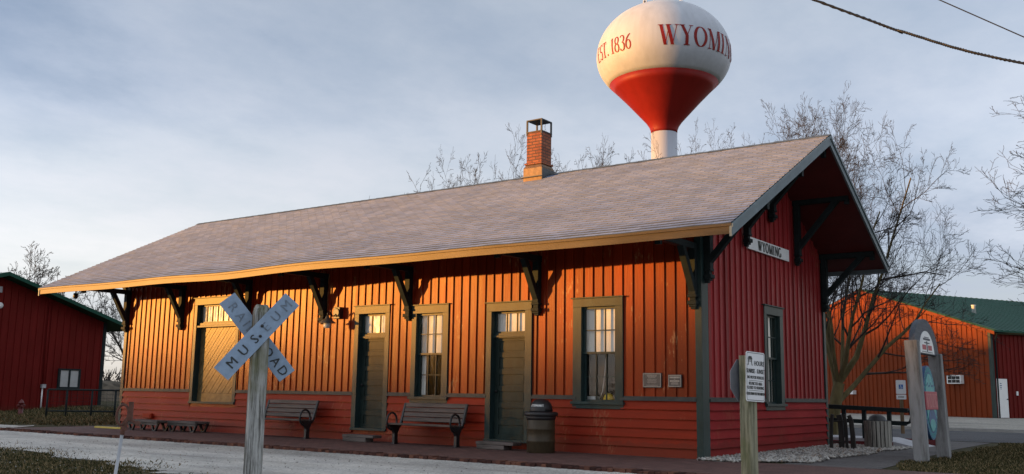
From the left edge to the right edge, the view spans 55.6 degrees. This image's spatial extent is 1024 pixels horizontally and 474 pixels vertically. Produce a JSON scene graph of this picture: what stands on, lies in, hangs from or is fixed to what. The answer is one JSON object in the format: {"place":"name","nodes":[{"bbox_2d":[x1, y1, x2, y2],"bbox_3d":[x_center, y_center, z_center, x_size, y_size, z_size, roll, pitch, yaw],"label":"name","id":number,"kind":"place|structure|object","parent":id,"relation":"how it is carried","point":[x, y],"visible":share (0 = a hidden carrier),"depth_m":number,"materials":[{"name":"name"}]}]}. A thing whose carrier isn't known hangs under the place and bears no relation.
{"place":"outdoors","nodes":[
{"label":"outdoors","id":0,"kind":"place"},
{"bbox_2d":[0,405,117,425],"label":"yard grass","id":1,"kind":"structure","parent":0,"point":[57,420],"depth_m":33.48,"materials":[{"name":"green plant"}]},
{"bbox_2d":[101,380,120,400],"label":"building","id":2,"kind":"structure","parent":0,"point":[107,395],"depth_m":56.72,"materials":[{"name":"grey"}]},
{"bbox_2d":[11,426,954,473],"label":"brick platform","id":3,"kind":"structure","parent":0,"point":[666,464],"depth_m":17.33,"materials":[{"name":"red brick"}]},
{"bbox_2d":[94,426,120,428],"bbox_3d":[-10.689,5.050,25.763,1.200,0.045,0.094,-6,-11,35],"label":"yellow board","id":4,"kind":"object","parent":3,"relation":"on","point":[107,427],"visible":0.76,"depth_m":25.72,"materials":[{"name":"yellow wood"}]},
{"bbox_2d":[128,419,170,430],"bbox_3d":[-9.332,4.838,24.966,1.343,0.273,0.440,-6,-11,35],"label":"bench","id":5,"kind":"object","parent":3,"relation":"on","point":[146,422],"visible":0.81,"depth_m":24.75,"materials":[{"name":"brown wood"}]},
{"bbox_2d":[167,420,209,432],"bbox_3d":[-8.149,4.771,24.439,1.193,0.273,0.440,-6,-11,35],"label":"bench","id":6,"kind":"object","parent":3,"relation":"on","point":[185,424],"visible":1,"depth_m":24.28,"materials":[{"name":"brown wood"}]},
{"bbox_2d":[265,399,319,438],"bbox_3d":[-5.276,4.194,22.450,1.780,0.852,0.594,-6,-11,35],"label":"park bench","id":7,"kind":"object","parent":3,"relation":"on","point":[284,406],"visible":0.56,"depth_m":22.48,"materials":[{"name":"wood"}]},
{"bbox_2d":[0,426,685,473],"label":"platform edging","id":8,"kind":"object","parent":3,"relation":"attached to","point":[540,464],"visible":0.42,"depth_m":17.18,"materials":[{"name":"brick"}]},
{"bbox_2d":[342,434,381,441],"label":"step","id":9,"kind":"structure","parent":3,"relation":"on","point":[357,437],"depth_m":20.88,"materials":[{"name":"grey concrete"}]},
{"bbox_2d":[386,403,468,447],"bbox_3d":[-1.752,3.845,19.940,1.780,0.852,0.594,-6,-11,35],"label":"park bench","id":10,"kind":"object","parent":3,"relation":"on","point":[441,412],"visible":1,"depth_m":20.08,"materials":[{"name":"wood"}]},
{"bbox_2d":[476,441,521,449],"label":"step","id":11,"kind":"structure","parent":3,"relation":"on","point":[496,445],"depth_m":18.76,"materials":[{"name":"grey concrete"}]},
{"bbox_2d":[524,399,557,452],"bbox_3d":[0.542,3.529,18.190,0.634,0.990,0.634,-6,-11,35],"label":"trash drum","id":12,"kind":"object","parent":3,"relation":"on","point":[540,415],"visible":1,"depth_m":17.96,"materials":[{"name":"plastic"}]},
{"bbox_2d":[0,401,1021,473],"bbox_3d":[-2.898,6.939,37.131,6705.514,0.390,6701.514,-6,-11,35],"label":"ground","id":13,"kind":"structure","parent":0,"point":[111,405],"depth_m":23.43,"materials":[{"name":"green plant"}]},
{"bbox_2d":[17,399,25,414],"bbox_3d":[-18.636,6.451,36.884,0.290,0.600,0.300,-6,-11,35],"label":"fire hydrant","id":14,"kind":"object","parent":13,"relation":"on","point":[20,405],"visible":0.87,"depth_m":36.81,"materials":[{"name":"red metal"}]},
{"bbox_2d":[8,242,89,302],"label":"bare tree","id":15,"kind":"object","parent":13,"relation":"on","point":[43,274],"visible":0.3,"depth_m":64.37,"materials":[{"name":"brown plant"}]},
{"bbox_2d":[0,272,122,410],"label":"barn","id":16,"kind":"structure","parent":13,"relation":"on","point":[53,341],"depth_m":42.35,"materials":[{"name":"red wood"}]},
{"bbox_2d":[56,368,80,388],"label":"window","id":17,"kind":"structure","parent":16,"relation":"in","point":[66,378],"depth_m":43.02,"materials":[{"name":"white glass"}]},
{"bbox_2d":[45,389,119,417],"bbox_3d":[-15.186,6.121,35.171,3.135,1.212,0.070,3,-9,-12],"label":"pipe fence","id":18,"kind":"object","parent":13,"relation":"on","point":[65,410],"visible":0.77,"depth_m":35.10,"materials":[{"name":"black metal"}]},
{"bbox_2d":[82,291,123,364],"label":"bare tree","id":19,"kind":"object","parent":13,"relation":"on","point":[114,337],"visible":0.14,"depth_m":63.55,"materials":[{"name":"brown plant"}]},
{"bbox_2d":[103,368,120,381],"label":"distant wood","id":20,"kind":"object","parent":13,"relation":"on","point":[108,378],"depth_m":178.11,"materials":[{"name":"plant"}]},
{"bbox_2d":[0,425,634,473],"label":"gravel drive","id":21,"kind":"structure","parent":13,"relation":"on","point":[309,462],"depth_m":16.58,"materials":[{"name":"grey gravel"}]},
{"bbox_2d":[0,441,207,473],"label":"foreground grass","id":22,"kind":"structure","parent":21,"relation":"on","point":[29,459],"depth_m":14.77,"materials":[{"name":"green plant"}]},
{"bbox_2d":[114,402,140,473],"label":"leaning pipe","id":23,"kind":"object","parent":21,"relation":"on","point":[129,417],"visible":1,"depth_m":8.21,"materials":[{"name":"metal"}]},
{"bbox_2d":[214,293,298,473],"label":"crossbuck","id":24,"kind":"object","parent":21,"relation":"on","point":[257,328],"visible":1,"depth_m":9.51,"materials":[{"name":"white wood"}]},
{"bbox_2d":[0,440,527,473],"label":"loose gravel","id":25,"kind":"structure","parent":21,"relation":"on","point":[206,460],"depth_m":16.28,"materials":[{"name":"grey gravel"}]},
{"bbox_2d":[369,166,429,197],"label":"bare tree","id":26,"kind":"object","parent":13,"relation":"on","point":[416,183],"visible":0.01,"depth_m":32.49,"materials":[{"name":"brown plant"}]},
{"bbox_2d":[428,148,476,189],"bbox_3d":[-1.480,1.928,37.846,3.837,10.585,4.274,1,-9,-3],"label":"bare tree","id":27,"kind":"object","parent":13,"relation":"on","point":[453,184],"visible":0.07,"depth_m":37.61,"materials":[{"name":"brown plant"}]},
{"bbox_2d":[38,118,888,458],"bbox_3d":[-2.226,1.199,24.745,20.490,7.785,9.082,-6,-11,35],"label":"station","id":28,"kind":"object","parent":13,"relation":"on","point":[500,306],"visible":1,"depth_m":20.52,"materials":[{"name":"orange wood"}]},
{"bbox_2d":[142,413,152,426],"bbox_3d":[-9.832,4.935,26.195,0.390,0.360,0.080,-6,-11,35],"label":"outlet box","id":29,"kind":"object","parent":28,"relation":"attached to","point":[147,415],"visible":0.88,"depth_m":26.15,"materials":[{"name":"red metal"}]},
{"bbox_2d":[188,295,238,404],"bbox_3d":[-7.611,2.911,25.065,1.900,2.745,0.241,-6,-11,35],"label":"freight door","id":30,"kind":"structure","parent":28,"relation":"in","point":[215,334],"depth_m":25.30,"materials":[{"name":"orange wood"}]},
{"bbox_2d":[319,307,342,327],"bbox_3d":[-4.158,1.844,22.288,0.390,0.505,0.590,-6,-11,35],"label":"wall lamp","id":31,"kind":"object","parent":28,"relation":"attached to","point":[327,321],"visible":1,"depth_m":22.32,"materials":[{"name":"black metal"}]},
{"bbox_2d":[349,304,391,430],"bbox_3d":[-3.124,2.919,21.792,1.140,2.785,0.241,-6,-11,35],"label":"door","id":32,"kind":"structure","parent":28,"relation":"in","point":[369,403],"depth_m":21.89,"materials":[{"name":"green wood"}]},
{"bbox_2d":[407,303,450,402],"bbox_3d":[-1.724,2.496,20.851,1.090,2.105,0.262,-6,-11,35],"label":"window","id":33,"kind":"structure","parent":28,"relation":"in","point":[430,332],"depth_m":20.95,"materials":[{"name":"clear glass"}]},
{"bbox_2d":[483,300,532,442],"bbox_3d":[-0.034,2.702,19.576,1.195,2.805,0.241,-6,-11,35],"label":"door","id":34,"kind":"structure","parent":28,"relation":"in","point":[509,333],"depth_m":19.67,"materials":[{"name":"green wood"}]},
{"bbox_2d":[570,295,624,408],"bbox_3d":[1.678,2.193,18.453,1.155,2.105,0.312,-6,-11,35],"label":"window","id":35,"kind":"structure","parent":28,"relation":"in","point":[597,329],"depth_m":18.51,"materials":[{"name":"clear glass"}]},
{"bbox_2d":[603,393,614,399],"bbox_3d":[1.837,3.036,18.468,0.280,0.134,0.280,-6,-11,35],"label":"hard hat","id":36,"kind":"object","parent":35,"relation":"in","point":[610,396],"visible":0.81,"depth_m":18.40,"materials":[{"name":"yellow plastic"}]},
{"bbox_2d":[643,373,661,387],"bbox_3d":[2.543,2.595,17.608,0.376,0.265,0.044,-6,-11,35],"label":"wall plaque","id":37,"kind":"object","parent":28,"relation":"attached to","point":[652,380],"depth_m":17.59,"materials":[{"name":"grey metal"}]},
{"bbox_2d":[668,375,681,386],"bbox_3d":[2.912,2.569,17.344,0.264,0.225,0.044,-6,-11,35],"label":"wall plaque","id":38,"kind":"object","parent":28,"relation":"attached to","point":[674,380],"depth_m":17.33,"materials":[{"name":"grey metal"}]},
{"bbox_2d":[746,237,788,261],"bbox_3d":[5.309,0.256,20.093,0.046,0.250,2.270,-6,-11,35],"label":"name board","id":39,"kind":"object","parent":28,"relation":"attached to","point":[765,248],"visible":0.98,"depth_m":20.07,"materials":[{"name":"white wood"}]},
{"bbox_2d":[761,304,787,410],"bbox_3d":[5.308,2.480,19.958,0.268,2.125,1.105,-6,-11,35],"label":"window","id":40,"kind":"structure","parent":28,"relation":"in","point":[773,325],"depth_m":20.13,"materials":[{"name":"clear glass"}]},
{"bbox_2d":[449,123,561,187],"bbox_3d":[-0.058,1.045,32.712,5.482,10.726,5.097,-6,-11,35],"label":"bare tree","id":41,"kind":"object","parent":13,"relation":"on","point":[478,154],"visible":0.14,"depth_m":34.01,"materials":[{"name":"brown plant"}]},
{"bbox_2d":[516,124,614,177],"bbox_3d":[1.506,1.442,35.806,5.376,10.985,5.476,-6,-11,35],"label":"bare tree","id":42,"kind":"object","parent":13,"relation":"on","point":[568,162],"visible":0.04,"depth_m":37.05,"materials":[{"name":"brown plant"}]},
{"bbox_2d":[586,132,691,167],"bbox_3d":[4.771,1.575,37.011,5.669,11.180,5.401,-6,-11,35],"label":"bare tree","id":43,"kind":"object","parent":13,"relation":"on","point":[602,157],"visible":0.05,"depth_m":37.40,"materials":[{"name":"brown plant"}]},
{"bbox_2d":[597,0,731,158],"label":"water tower","id":44,"kind":"structure","parent":13,"relation":"on","point":[663,66],"depth_m":90.57,"materials":[{"name":"white metal"}]},
{"bbox_2d":[643,120,754,157],"bbox_3d":[7.071,1.409,38.979,4.984,12.190,5.851,7,-11,-33],"label":"bare tree","id":45,"kind":"object","parent":13,"relation":"on","point":[697,143],"visible":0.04,"depth_m":38.52,"materials":[{"name":"brown plant"}]},
{"bbox_2d":[730,351,764,473],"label":"park sign","id":46,"kind":"object","parent":13,"relation":"on","point":[747,379],"visible":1,"depth_m":11.43,"materials":[{"name":"wood"}]},
{"bbox_2d":[718,113,808,147],"bbox_3d":[10.082,1.116,38.909,4.772,12.768,5.982,-6,-11,35],"label":"bare tree","id":47,"kind":"object","parent":13,"relation":"on","point":[783,133],"depth_m":39.37,"materials":[{"name":"brown plant"}]},
{"bbox_2d":[806,131,876,319],"bbox_3d":[10.242,1.406,34.359,4.962,10.834,4.688,-1,-9,14],"label":"bare tree","id":48,"kind":"object","parent":13,"relation":"on","point":[834,316],"visible":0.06,"depth_m":34.34,"materials":[{"name":"brown plant"}]},
{"bbox_2d":[828,404,935,446],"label":"railing","id":49,"kind":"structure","parent":13,"relation":"on","point":[898,441],"depth_m":22.79,"materials":[{"name":"black metal"}]},
{"bbox_2d":[761,81,1009,434],"bbox_3d":[9.629,0.463,26.805,8.307,10.326,5.844,-2,-9,15],"label":"bare tree","id":50,"kind":"object","parent":13,"relation":"on","point":[838,396],"visible":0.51,"depth_m":26.16,"materials":[{"name":"brown plant"}]},
{"bbox_2d":[784,441,987,468],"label":"footpath","id":51,"kind":"structure","parent":13,"relation":"on","point":[882,460],"depth_m":17.74,"materials":[{"name":"concrete"}]},
{"bbox_2d":[826,290,1023,417],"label":"barn","id":52,"kind":"structure","parent":13,"relation":"on","point":[999,393],"depth_m":51.56,"materials":[{"name":"red wood"}]},
{"bbox_2d":[947,375,963,383],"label":"sign","id":53,"kind":"object","parent":52,"relation":"attached to","point":[960,379],"visible":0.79,"depth_m":49.56,"materials":[{"name":"white metal"}]},
{"bbox_2d":[996,379,1008,417],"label":"door","id":54,"kind":"structure","parent":52,"relation":"in","point":[1003,390],"depth_m":48.06,"materials":[{"name":"white paint"}]},
{"bbox_2d":[904,319,951,462],"bbox_3d":[7.745,2.907,18.105,0.230,2.750,1.920,-8,-13,35],"label":"arch sign","id":55,"kind":"object","parent":13,"relation":"on","point":[927,403],"visible":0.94,"depth_m":17.87,"materials":[{"name":"wood"}]},
{"bbox_2d":[840,413,1023,429],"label":"gravel lot","id":56,"kind":"structure","parent":13,"relation":"on","point":[989,423],"depth_m":40.46,"materials":[{"name":"grey gravel"}]},
{"bbox_2d":[847,424,1023,432],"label":"road kerb","id":57,"kind":"structure","parent":13,"relation":"on","point":[972,429],"depth_m":33.13,"materials":[{"name":"concrete"}]},
{"bbox_2d":[966,96,1023,305],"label":"bare tree","id":58,"kind":"object","parent":13,"relation":"on","point":[994,209],"visible":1,"depth_m":22.92,"materials":[{"name":"brown plant"}]},
{"bbox_2d":[0,0,1023,380],"label":"sky","id":59,"kind":"structure","parent":0,"point":[126,126],"materials":[{"name":"grey"}]},
{"bbox_2d":[587,396,599,399],"bbox_3d":[1.517,3.110,18.735,0.300,0.080,0.185,-6,-11,35],"label":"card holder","id":60,"kind":"object","parent":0,"point":[593,397],"visible":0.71,"depth_m":18.65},
{"bbox_2d":[812,0,1023,64],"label":"power cable","id":61,"kind":"object","parent":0,"point":[915,35],"visible":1,"depth_m":13.45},
{"bbox_2d":[838,427,1023,442],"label":"road","id":62,"kind":"structure","parent":0,"point":[994,437],"depth_m":29.71,"materials":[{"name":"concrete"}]},
{"bbox_2d":[896,380,905,433],"bbox_3d":[12.491,5.545,31.136,0.300,1.900,0.058,-1,-9,14],"label":"parking sign","id":63,"kind":"object","parent":62,"relation":"on","point":[900,387],"visible":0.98,"depth_m":31.20,"materials":[{"name":"white metal"}]},
{"bbox_2d":[896,442,1023,473],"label":"corner grass","id":64,"kind":"structure","parent":0,"point":[1005,454],"depth_m":16.94,"materials":[{"name":"green plant"}]},
{"bbox_2d":[939,0,1023,37],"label":"power cable","id":65,"kind":"object","parent":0,"point":[982,18],"visible":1,"depth_m":13.13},
{"label":"pebble bed","id":66,"kind":"structure","parent":0,"visible":0},
{"bbox_2d":[697,443,912,462],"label":"pebbles","id":67,"kind":"object","parent":66,"relation":"on","point":[816,453],"visible":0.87,"depth_m":18.30,"materials":[{"name":"white gravel"}]},
{"bbox_2d":[864,414,891,447],"bbox_3d":[8.094,4.296,21.510,0.570,0.735,0.570,-6,-11,35],"label":"slatted bin","id":68,"kind":"object","parent":67,"relation":"on","point":[877,431],"visible":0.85,"depth_m":21.29,"materials":[{"name":"wood"}]},
{"bbox_2d":[829,414,855,448],"bbox_3d":[7.072,4.191,20.831,0.540,0.780,0.276,-2,-9,15],"label":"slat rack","id":69,"kind":"object","parent":66,"relation":"on","point":[843,441],"visible":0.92,"depth_m":20.81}
]}

